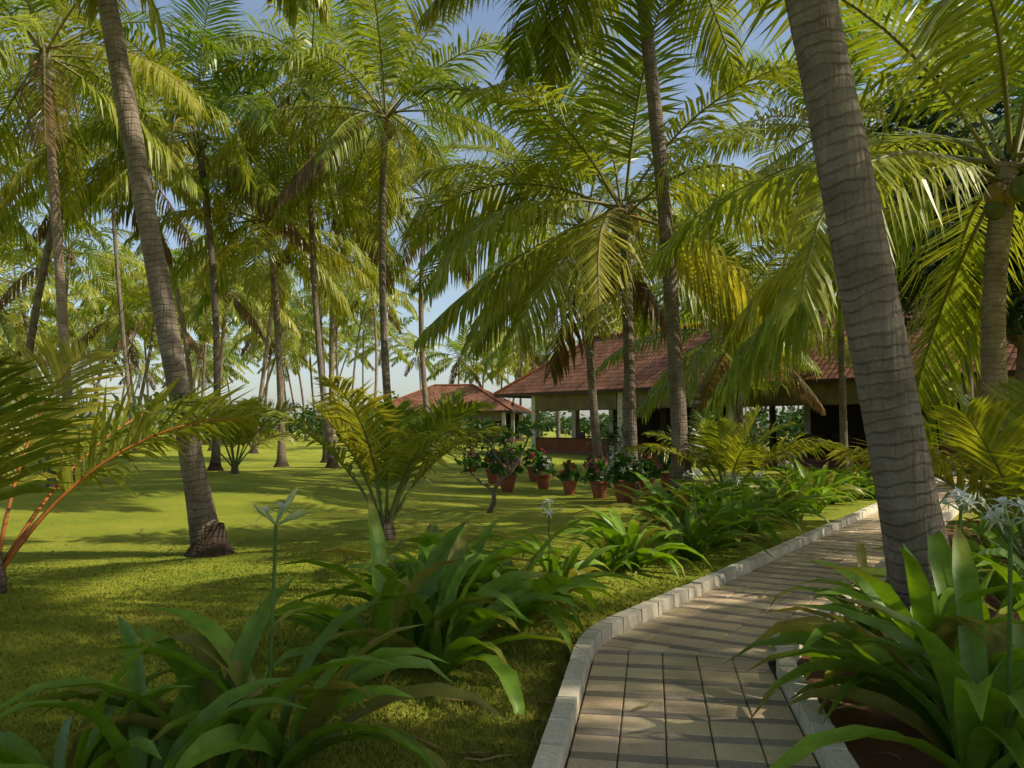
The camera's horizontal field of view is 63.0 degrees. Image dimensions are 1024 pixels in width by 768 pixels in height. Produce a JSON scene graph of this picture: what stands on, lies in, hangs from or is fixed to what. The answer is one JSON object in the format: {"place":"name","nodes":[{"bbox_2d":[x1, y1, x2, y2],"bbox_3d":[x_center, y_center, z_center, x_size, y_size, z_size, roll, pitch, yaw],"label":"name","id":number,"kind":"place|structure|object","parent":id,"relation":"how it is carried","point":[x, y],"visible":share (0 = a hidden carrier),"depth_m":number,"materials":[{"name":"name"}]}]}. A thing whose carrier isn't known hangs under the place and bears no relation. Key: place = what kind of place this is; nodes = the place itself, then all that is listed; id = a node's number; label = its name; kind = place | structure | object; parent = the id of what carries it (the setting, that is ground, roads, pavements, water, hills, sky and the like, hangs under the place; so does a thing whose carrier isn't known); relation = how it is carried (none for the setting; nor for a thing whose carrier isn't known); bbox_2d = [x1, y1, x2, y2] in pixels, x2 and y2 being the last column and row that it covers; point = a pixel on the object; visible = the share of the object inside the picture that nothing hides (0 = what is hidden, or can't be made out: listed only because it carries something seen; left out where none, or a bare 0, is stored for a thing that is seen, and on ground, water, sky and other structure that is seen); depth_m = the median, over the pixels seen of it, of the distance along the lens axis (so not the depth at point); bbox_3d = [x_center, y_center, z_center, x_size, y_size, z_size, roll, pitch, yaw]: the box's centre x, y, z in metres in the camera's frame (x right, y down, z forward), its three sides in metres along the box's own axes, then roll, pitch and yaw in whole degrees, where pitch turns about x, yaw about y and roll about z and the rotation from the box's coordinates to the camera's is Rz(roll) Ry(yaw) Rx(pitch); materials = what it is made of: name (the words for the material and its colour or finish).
{"place":"outdoors","nodes":[
{"label":"outdoors","id":0,"kind":"place"},
{"bbox_2d":[0,0,1022,427],"label":"sky","id":1,"kind":"structure","parent":0,"point":[402,385],"materials":[{"name":"blue"}]},
{"bbox_2d":[0,434,1023,767],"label":"lawn","id":2,"kind":"structure","parent":0,"point":[330,500],"depth_m":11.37,"materials":[{"name":"green plant"}]},
{"bbox_2d":[0,236,79,381],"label":"palm","id":3,"kind":"object","parent":2,"relation":"on","point":[19,328],"visible":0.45,"depth_m":61.29,"materials":[{"name":"green plant"}]},
{"bbox_2d":[0,96,108,454],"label":"palm","id":4,"kind":"object","parent":2,"relation":"on","point":[24,235],"visible":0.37,"depth_m":35.28,"materials":[{"name":"green plant"}]},
{"bbox_2d":[0,214,114,377],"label":"palm","id":5,"kind":"object","parent":2,"relation":"on","point":[49,305],"visible":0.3,"depth_m":58.25,"materials":[{"name":"green plant"}]},
{"bbox_2d":[1,391,156,486],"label":"young palm","id":6,"kind":"object","parent":2,"relation":"on","point":[81,415],"visible":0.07,"depth_m":20.06,"materials":[{"name":"green plant"}]},
{"bbox_2d":[0,153,173,397],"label":"palm","id":7,"kind":"object","parent":2,"relation":"on","point":[70,261],"visible":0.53,"depth_m":50.08,"materials":[{"name":"green plant"}]},
{"bbox_2d":[37,291,137,415],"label":"palm","id":8,"kind":"object","parent":2,"relation":"on","point":[83,332],"visible":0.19,"depth_m":89.30,"materials":[{"name":"green plant"}]},
{"bbox_2d":[2,53,189,453],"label":"palm","id":9,"kind":"object","parent":2,"relation":"on","point":[119,295],"visible":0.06,"depth_m":47.67,"materials":[{"name":"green plant"}]},
{"bbox_2d":[48,251,173,440],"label":"palm","id":10,"kind":"object","parent":2,"relation":"on","point":[132,355],"visible":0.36,"depth_m":67.25,"materials":[{"name":"green plant"}]},
{"bbox_2d":[0,0,236,470],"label":"palm","id":11,"kind":"object","parent":2,"relation":"on","point":[15,184],"visible":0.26,"depth_m":28.62,"materials":[{"name":"green plant"}]},
{"bbox_2d":[67,225,174,429],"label":"palm","id":12,"kind":"object","parent":2,"relation":"on","point":[108,246],"visible":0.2,"depth_m":72.51,"materials":[{"name":"green plant"}]},
{"bbox_2d":[0,0,256,481],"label":"palm","id":13,"kind":"object","parent":2,"relation":"on","point":[42,59],"visible":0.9,"depth_m":22.10,"materials":[{"name":"green plant"}]},
{"bbox_2d":[0,23,260,391],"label":"palm","id":14,"kind":"object","parent":2,"relation":"on","point":[42,231],"visible":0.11,"depth_m":34.87,"materials":[{"name":"green plant"}]},
{"bbox_2d":[109,339,164,435],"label":"palm","id":15,"kind":"object","parent":2,"relation":"on","point":[156,379],"visible":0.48,"depth_m":132.07,"materials":[{"name":"green plant"}]},
{"bbox_2d":[0,325,277,593],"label":"young palm","id":16,"kind":"object","parent":2,"relation":"on","point":[35,429],"visible":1,"depth_m":8.09,"materials":[{"name":"green plant"}]},
{"bbox_2d":[69,244,234,445],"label":"palm","id":17,"kind":"object","parent":2,"relation":"on","point":[115,337],"visible":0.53,"depth_m":56.42,"materials":[{"name":"green plant"}]},
{"bbox_2d":[140,0,166,55],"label":"palm","id":18,"kind":"object","parent":2,"relation":"on","point":[154,15],"visible":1,"depth_m":8.13,"materials":[{"name":"green plant"}]},
{"bbox_2d":[0,615,315,767],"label":"spider lily","id":19,"kind":"object","parent":2,"relation":"on","point":[90,746],"visible":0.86,"depth_m":3.40,"materials":[{"name":"green plant"}]},
{"bbox_2d":[29,0,344,470],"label":"palm","id":20,"kind":"object","parent":2,"relation":"on","point":[262,200],"visible":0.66,"depth_m":26.87,"materials":[{"name":"green plant"}]},
{"bbox_2d":[150,327,237,393],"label":"palm","id":21,"kind":"object","parent":2,"relation":"on","point":[224,372],"visible":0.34,"depth_m":109.76,"materials":[{"name":"green plant"}]},
{"bbox_2d":[65,0,330,557],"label":"palm","id":22,"kind":"object","parent":2,"relation":"on","point":[208,534],"visible":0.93,"depth_m":10.07,"materials":[{"name":"brown plant"}]},
{"bbox_2d":[121,218,290,447],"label":"palm","id":23,"kind":"object","parent":2,"relation":"on","point":[233,312],"visible":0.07,"depth_m":64.10,"materials":[{"name":"green plant"}]},
{"bbox_2d":[141,388,302,473],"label":"young palm","id":24,"kind":"object","parent":2,"relation":"on","point":[241,439],"visible":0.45,"depth_m":25.13,"materials":[{"name":"green plant"}]},
{"bbox_2d":[134,226,310,450],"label":"palm","id":25,"kind":"object","parent":2,"relation":"on","point":[223,300],"visible":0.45,"depth_m":52.36,"materials":[{"name":"green plant"}]},
{"bbox_2d":[190,320,262,401],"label":"palm","id":26,"kind":"object","parent":2,"relation":"on","point":[229,360],"visible":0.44,"depth_m":118.60,"materials":[{"name":"green plant"}]},
{"bbox_2d":[0,486,507,767],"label":"spider lily","id":27,"kind":"object","parent":2,"relation":"on","point":[227,743],"visible":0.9,"depth_m":3.71,"materials":[{"name":"green plant"}]},
{"bbox_2d":[123,95,391,466],"bbox_3d":[-9.356,-3.814,31.842,10.249,14.030,9.944,1,-3,-21],"label":"palm","id":28,"kind":"object","parent":2,"relation":"on","point":[330,289],"visible":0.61,"depth_m":31.29,"materials":[{"name":"green plant"}]},
{"bbox_2d":[228,292,323,440],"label":"palm","id":29,"kind":"object","parent":2,"relation":"on","point":[247,343],"visible":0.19,"depth_m":89.03,"materials":[{"name":"green plant"}]},
{"bbox_2d":[195,174,359,453],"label":"palm","id":30,"kind":"object","parent":2,"relation":"on","point":[266,351],"visible":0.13,"depth_m":51.16,"materials":[{"name":"green plant"}]},
{"bbox_2d":[221,285,340,443],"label":"palm","id":31,"kind":"object","parent":2,"relation":"on","point":[255,345],"visible":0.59,"depth_m":75.22,"materials":[{"name":"green plant"}]},
{"bbox_2d":[246,329,316,435],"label":"palm","id":32,"kind":"object","parent":2,"relation":"on","point":[287,367],"visible":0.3,"depth_m":124.58,"materials":[{"name":"green plant"}]},
{"bbox_2d":[183,19,412,462],"bbox_3d":[-8.948,-5.685,34.980,10.834,18.171,9.845,0,-3,0],"label":"palm","id":33,"kind":"object","parent":2,"relation":"on","point":[324,455],"visible":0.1,"depth_m":34.96,"materials":[{"name":"green plant"}]},
{"bbox_2d":[266,408,343,440],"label":"shrub","id":34,"kind":"object","parent":2,"relation":"on","point":[311,414],"visible":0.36,"depth_m":89.49,"materials":[{"name":"green plant"}]},
{"bbox_2d":[156,0,464,467],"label":"palm","id":35,"kind":"object","parent":2,"relation":"on","point":[249,41],"visible":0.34,"depth_m":30.43,"materials":[{"name":"green plant"}]},
{"bbox_2d":[263,304,358,434],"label":"palm","id":36,"kind":"object","parent":2,"relation":"on","point":[341,339],"visible":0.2,"depth_m":100.97,"materials":[{"name":"green plant"}]},
{"bbox_2d":[291,258,379,440],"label":"palm","id":37,"kind":"object","parent":2,"relation":"on","point":[356,319],"visible":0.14,"depth_m":90.77,"materials":[{"name":"green plant"}]},
{"bbox_2d":[232,103,446,451],"bbox_3d":[-7.868,-4.121,38.215,10.111,15.429,10.115,0,-3,0],"label":"palm","id":38,"kind":"object","parent":2,"relation":"on","point":[370,252],"visible":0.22,"depth_m":37.55,"materials":[{"name":"green plant"}]},
{"bbox_2d":[312,324,380,397],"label":"palm","id":39,"kind":"object","parent":2,"relation":"on","point":[366,362],"visible":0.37,"depth_m":126.07,"materials":[{"name":"green plant"}]},
{"bbox_2d":[328,295,401,404],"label":"palm","id":40,"kind":"object","parent":2,"relation":"on","point":[354,330],"visible":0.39,"depth_m":110.74,"materials":[{"name":"green plant"}]},
{"bbox_2d":[307,228,426,440],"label":"palm","id":41,"kind":"object","parent":2,"relation":"on","point":[352,301],"visible":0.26,"depth_m":76.23,"materials":[{"name":"green plant"}]},
{"bbox_2d":[310,237,429,426],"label":"palm","id":42,"kind":"object","parent":2,"relation":"on","point":[390,316],"visible":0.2,"depth_m":84.94,"materials":[{"name":"green plant"}]},
{"bbox_2d":[239,374,510,540],"bbox_3d":[-1.317,0.991,10.720,3.598,2.093,3.764,2,-3,-33],"label":"young palm","id":43,"kind":"object","parent":2,"relation":"on","point":[404,456],"visible":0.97,"depth_m":10.50,"materials":[{"name":"green plant"}]},
{"bbox_2d":[204,0,557,412],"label":"palm","id":44,"kind":"object","parent":2,"relation":"on","point":[326,157],"visible":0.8,"depth_m":26.09,"materials":[{"name":"green plant"}]},
{"bbox_2d":[347,313,419,399],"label":"palm","id":45,"kind":"object","parent":2,"relation":"on","point":[400,354],"visible":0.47,"depth_m":117.42,"materials":[{"name":"green plant"}]},
{"bbox_2d":[389,326,448,389],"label":"palm","id":46,"kind":"object","parent":2,"relation":"on","point":[411,340],"visible":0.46,"depth_m":131.18,"materials":[{"name":"green plant"}]},
{"bbox_2d":[318,92,519,454],"bbox_3d":[-3.689,-4.735,38.239,9.918,16.603,9.962,0,-3,0],"label":"palm","id":47,"kind":"object","parent":2,"relation":"on","point":[408,260],"visible":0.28,"depth_m":37.53,"materials":[{"name":"green plant"}]},
{"bbox_2d":[263,492,582,714],"bbox_3d":[-0.619,1.335,5.281,2.076,1.224,1.976,0,-3,0],"label":"spider lily","id":48,"kind":"object","parent":2,"relation":"on","point":[437,578],"visible":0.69,"depth_m":5.17,"materials":[{"name":"green plant"}]},
{"bbox_2d":[299,523,584,654],"bbox_3d":[-0.493,1.466,5.769,1.941,0.805,1.911,-1,-3,19],"label":"spider lily","id":49,"kind":"object","parent":2,"relation":"on","point":[478,618],"visible":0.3,"depth_m":5.82,"materials":[{"name":"green plant"}]},
{"bbox_2d":[370,384,530,442],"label":"pavilion","id":50,"kind":"structure","parent":2,"relation":"on","point":[506,412],"depth_m":80.75,"materials":[{"name":"tile"}]},
{"bbox_2d":[418,320,496,387],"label":"palm","id":51,"kind":"object","parent":2,"relation":"on","point":[465,368],"visible":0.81,"depth_m":103.32,"materials":[{"name":"green plant"}]},
{"bbox_2d":[313,515,653,653],"bbox_3d":[-0.274,1.516,6.551,2.363,0.856,2.331,-1,-3,22],"label":"spider lily","id":52,"kind":"object","parent":2,"relation":"on","point":[582,584],"visible":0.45,"depth_m":6.36,"materials":[{"name":"green plant"}]},
{"bbox_2d":[0,474,974,767],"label":"fallen leaves","id":53,"kind":"object","parent":2,"relation":"on","point":[476,672],"visible":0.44,"depth_m":4.63,"materials":[{"name":"brown plant"}]},
{"bbox_2d":[455,418,545,512],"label":"frangipani sapling","id":54,"kind":"object","parent":2,"relation":"on","point":[524,425],"visible":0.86,"depth_m":14.41,"materials":[{"name":"green plant"}]},
{"bbox_2d":[491,451,523,491],"bbox_3d":[-0.102,2.163,20.887,0.857,1.053,0.790,0,-3,0],"label":"flower pot","id":55,"kind":"object","parent":2,"relation":"on","point":[507,484],"visible":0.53,"depth_m":20.73,"materials":[{"name":"ceramic"}]},
{"bbox_2d":[480,326,551,401],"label":"palm","id":56,"kind":"object","parent":2,"relation":"on","point":[493,373],"visible":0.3,"depth_m":101.40,"materials":[{"name":"green plant"}]},
{"bbox_2d":[478,300,569,440],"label":"palm","id":57,"kind":"object","parent":2,"relation":"on","point":[520,364],"visible":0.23,"depth_m":88.88,"materials":[{"name":"green plant"}]},
{"bbox_2d":[531,454,557,488],"bbox_3d":[0.862,2.284,21.869,0.727,0.923,0.689,0,-3,0],"label":"flower pot","id":58,"kind":"object","parent":2,"relation":"on","point":[543,481],"visible":1,"depth_m":21.73,"materials":[{"name":"ceramic"}]},
{"bbox_2d":[470,188,620,437],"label":"palm","id":59,"kind":"object","parent":2,"relation":"on","point":[483,276],"visible":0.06,"depth_m":55.02,"materials":[{"name":"green plant"}]},
{"bbox_2d":[492,499,620,598],"bbox_3d":[0.377,1.539,8.089,1.254,0.892,1.311,-1,-3,21],"label":"spider lily","id":60,"kind":"object","parent":2,"relation":"on","point":[549,562],"visible":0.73,"depth_m":8.00,"materials":[{"name":"green plant"}]},
{"bbox_2d":[358,0,771,499],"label":"palm","id":61,"kind":"object","parent":2,"relation":"on","point":[535,33],"visible":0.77,"depth_m":19.16,"materials":[{"name":"green plant"}]},
{"bbox_2d":[556,460,581,494],"bbox_3d":[1.369,2.220,19.965,0.622,0.842,0.630,0,-3,0],"label":"flower pot","id":62,"kind":"object","parent":2,"relation":"on","point":[567,475],"visible":1,"depth_m":19.85,"materials":[{"name":"ceramic"}]},
{"bbox_2d":[407,42,787,487],"bbox_3d":[1.928,-3.121,23.304,9.809,12.078,9.559,1,-3,-11],"label":"palm","id":63,"kind":"object","parent":2,"relation":"on","point":[645,296],"visible":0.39,"depth_m":22.88,"materials":[{"name":"green plant"}]},
{"bbox_2d":[581,454,613,498],"bbox_3d":[1.921,2.046,18.526,0.735,0.972,0.689,1,-3,-20],"label":"flower pot","id":64,"kind":"object","parent":2,"relation":"on","point":[598,484],"visible":0.85,"depth_m":18.41,"materials":[{"name":"ceramic"}]},
{"bbox_2d":[565,533,658,571],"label":"spider lily","id":65,"kind":"object","parent":2,"relation":"on","point":[610,561],"visible":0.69,"depth_m":8.77,"materials":[{"name":"green plant"}]},
{"bbox_2d":[586,414,637,462],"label":"shrub","id":66,"kind":"object","parent":2,"relation":"on","point":[613,439],"visible":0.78,"depth_m":31.39,"materials":[{"name":"green plant"}]},
{"bbox_2d":[605,450,643,503],"bbox_3d":[2.284,1.873,16.968,0.818,1.091,0.880,0,-3,0],"label":"flower pot","id":67,"kind":"object","parent":2,"relation":"on","point":[620,463],"visible":0.94,"depth_m":16.80,"materials":[{"name":"ceramic"}]},
{"bbox_2d":[397,0,854,499],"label":"palm","id":68,"kind":"object","parent":2,"relation":"on","point":[623,226],"visible":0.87,"depth_m":17.41,"materials":[{"name":"green plant"}]},
{"bbox_2d":[558,504,711,578],"bbox_3d":[1.306,1.703,9.035,1.577,0.771,1.376,0,-3,0],"label":"spider lily","id":69,"kind":"object","parent":2,"relation":"on","point":[629,538],"visible":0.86,"depth_m":8.88,"materials":[{"name":"green plant"}]},
{"bbox_2d":[638,455,661,494],"bbox_3d":[3.071,2.098,19.206,0.775,0.905,0.702,0,-3,0],"label":"flower pot","id":70,"kind":"object","parent":2,"relation":"on","point":[654,472],"visible":0.67,"depth_m":19.11,"materials":[{"name":"ceramic"}]},
{"bbox_2d":[603,470,739,530],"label":"spider lily","id":71,"kind":"object","parent":2,"relation":"on","point":[653,493],"visible":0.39,"depth_m":11.86,"materials":[{"name":"green plant"}]},
{"bbox_2d":[626,512,738,559],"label":"spider lily","id":72,"kind":"object","parent":2,"relation":"on","point":[682,553],"visible":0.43,"depth_m":9.63,"materials":[{"name":"green plant"}]},
{"bbox_2d":[614,150,777,451],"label":"palm","id":73,"kind":"object","parent":2,"relation":"on","point":[755,241],"visible":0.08,"depth_m":47.77,"materials":[{"name":"green plant"}]},
{"bbox_2d":[632,468,772,566],"bbox_3d":[2.167,1.526,9.917,1.744,1.093,1.779,0,-3,0],"label":"spider lily","id":74,"kind":"object","parent":2,"relation":"on","point":[675,523],"visible":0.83,"depth_m":9.63,"materials":[{"name":"green plant"}]},
{"bbox_2d":[648,487,790,547],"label":"plant","id":75,"kind":"object","parent":2,"relation":"on","point":[738,510],"visible":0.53,"depth_m":10.62,"materials":[{"name":"green plant"}]},
{"bbox_2d":[595,221,850,470],"bbox_3d":[8.009,-1.579,30.869,10.186,9.672,9.590,0,-3,0],"label":"palm","id":76,"kind":"object","parent":2,"relation":"on","point":[700,359],"visible":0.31,"depth_m":30.17,"materials":[{"name":"green plant"}]},
{"bbox_2d":[659,472,795,544],"bbox_3d":[3.038,1.707,11.528,1.802,1.003,1.637,-3,-4,42],"label":"spider lily","id":77,"kind":"object","parent":2,"relation":"on","point":[771,532],"visible":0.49,"depth_m":11.43,"materials":[{"name":"green plant"}]},
{"bbox_2d":[622,404,846,490],"bbox_3d":[4.085,1.374,16.115,3.299,2.024,3.657,3,-4,-43],"label":"young palm","id":78,"kind":"object","parent":2,"relation":"on","point":[720,449],"depth_m":16.16,"materials":[{"name":"green plant"}]},
{"bbox_2d":[676,482,825,541],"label":"plant","id":79,"kind":"object","parent":2,"relation":"on","point":[746,491],"visible":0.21,"depth_m":12.30,"materials":[{"name":"green plant"}]},
{"bbox_2d":[494,299,1016,470],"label":"pavilion restaurant","id":80,"kind":"structure","parent":2,"relation":"on","point":[570,393],"depth_m":39.26,"materials":[{"name":"tile"}]},
{"bbox_2d":[532,470,987,767],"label":"path pavers","id":81,"kind":"object","parent":2,"relation":"on","point":[670,653],"visible":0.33,"depth_m":5.06,"materials":[{"name":"concrete"}]},
{"bbox_2d":[743,407,803,446],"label":"shrub","id":82,"kind":"object","parent":2,"relation":"on","point":[753,432],"visible":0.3,"depth_m":43.20,"materials":[{"name":"green plant"}]},
{"bbox_2d":[734,478,829,529],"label":"spider lily","id":83,"kind":"object","parent":2,"relation":"on","point":[773,490],"visible":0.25,"depth_m":12.82,"materials":[{"name":"green plant"}]},
{"bbox_2d":[736,460,838,520],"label":"spider lily","id":84,"kind":"object","parent":2,"relation":"on","point":[755,483],"visible":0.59,"depth_m":13.69,"materials":[{"name":"green plant"}]},
{"bbox_2d":[738,467,858,519],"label":"plant","id":85,"kind":"object","parent":2,"relation":"on","point":[792,486],"visible":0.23,"depth_m":14.44,"materials":[{"name":"green plant"}]},
{"bbox_2d":[772,457,851,512],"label":"spider lily","id":86,"kind":"object","parent":2,"relation":"on","point":[819,479],"visible":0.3,"depth_m":15.13,"materials":[{"name":"green plant"}]},
{"bbox_2d":[759,459,866,500],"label":"plant","id":87,"kind":"object","parent":2,"relation":"on","point":[833,485],"visible":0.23,"depth_m":16.12,"materials":[{"name":"green plant"}]},
{"bbox_2d":[669,0,975,473],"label":"palm","id":88,"kind":"object","parent":2,"relation":"on","point":[782,130],"visible":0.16,"depth_m":26.83,"materials":[{"name":"green plant"}]},
{"bbox_2d":[642,0,1023,548],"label":"palm","id":89,"kind":"object","parent":2,"relation":"on","point":[1002,195],"visible":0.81,"depth_m":11.22,"materials":[{"name":"green plant"}]},
{"bbox_2d":[784,0,949,611],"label":"palm","id":90,"kind":"object","parent":2,"relation":"on","point":[909,510],"visible":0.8,"depth_m":5.19,"materials":[{"name":"grey plant"}]},
{"bbox_2d":[722,496,1023,767],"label":"spider lily","id":91,"kind":"object","parent":2,"relation":"on","point":[969,711],"visible":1,"depth_m":3.72,"materials":[{"name":"green plant"}]},
{"bbox_2d":[769,542,996,633],"bbox_3d":[2.776,1.401,6.072,1.276,0.971,1.834,0,-3,0],"label":"spider lily","id":92,"kind":"object","parent":2,"relation":"on","point":[861,555],"visible":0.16,"depth_m":6.21,"materials":[{"name":"green plant"}]},
{"bbox_2d":[748,487,1023,729],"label":"spider lily","id":93,"kind":"object","parent":2,"relation":"on","point":[941,619],"visible":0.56,"depth_m":4.12,"materials":[{"name":"green plant"}]},
{"bbox_2d":[795,0,1023,474],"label":"palm","id":94,"kind":"object","parent":2,"relation":"on","point":[883,117],"visible":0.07,"depth_m":24.31,"materials":[{"name":"green plant"}]},
{"bbox_2d":[825,372,1023,578],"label":"young palm","id":95,"kind":"object","parent":2,"relation":"on","point":[997,458],"visible":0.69,"depth_m":7.61,"materials":[{"name":"green plant"}]},
{"bbox_2d":[833,552,1023,636],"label":"spider lily","id":96,"kind":"object","parent":2,"relation":"on","point":[1018,593],"visible":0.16,"depth_m":5.22,"materials":[{"name":"green plant"}]},
{"bbox_2d":[836,80,1023,406],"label":"broadleaf tree","id":97,"kind":"object","parent":2,"relation":"on","point":[1015,326],"visible":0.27,"depth_m":18.75,"materials":[{"name":"green plant"}]},
{"bbox_2d":[873,41,1023,303],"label":"broadleaf tree","id":98,"kind":"object","parent":2,"relation":"on","point":[964,132],"visible":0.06,"depth_m":18.95,"materials":[{"name":"green plant"}]},
{"bbox_2d":[944,521,1023,607],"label":"spider lily","id":99,"kind":"object","parent":2,"relation":"on","point":[997,578],"visible":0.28,"depth_m":6.99,"materials":[{"name":"green plant"}]},
{"bbox_2d":[945,514,1023,558],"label":"spider lily","id":100,"kind":"object","parent":2,"relation":"on","point":[986,543],"visible":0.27,"depth_m":9.94,"materials":[{"name":"green plant"}]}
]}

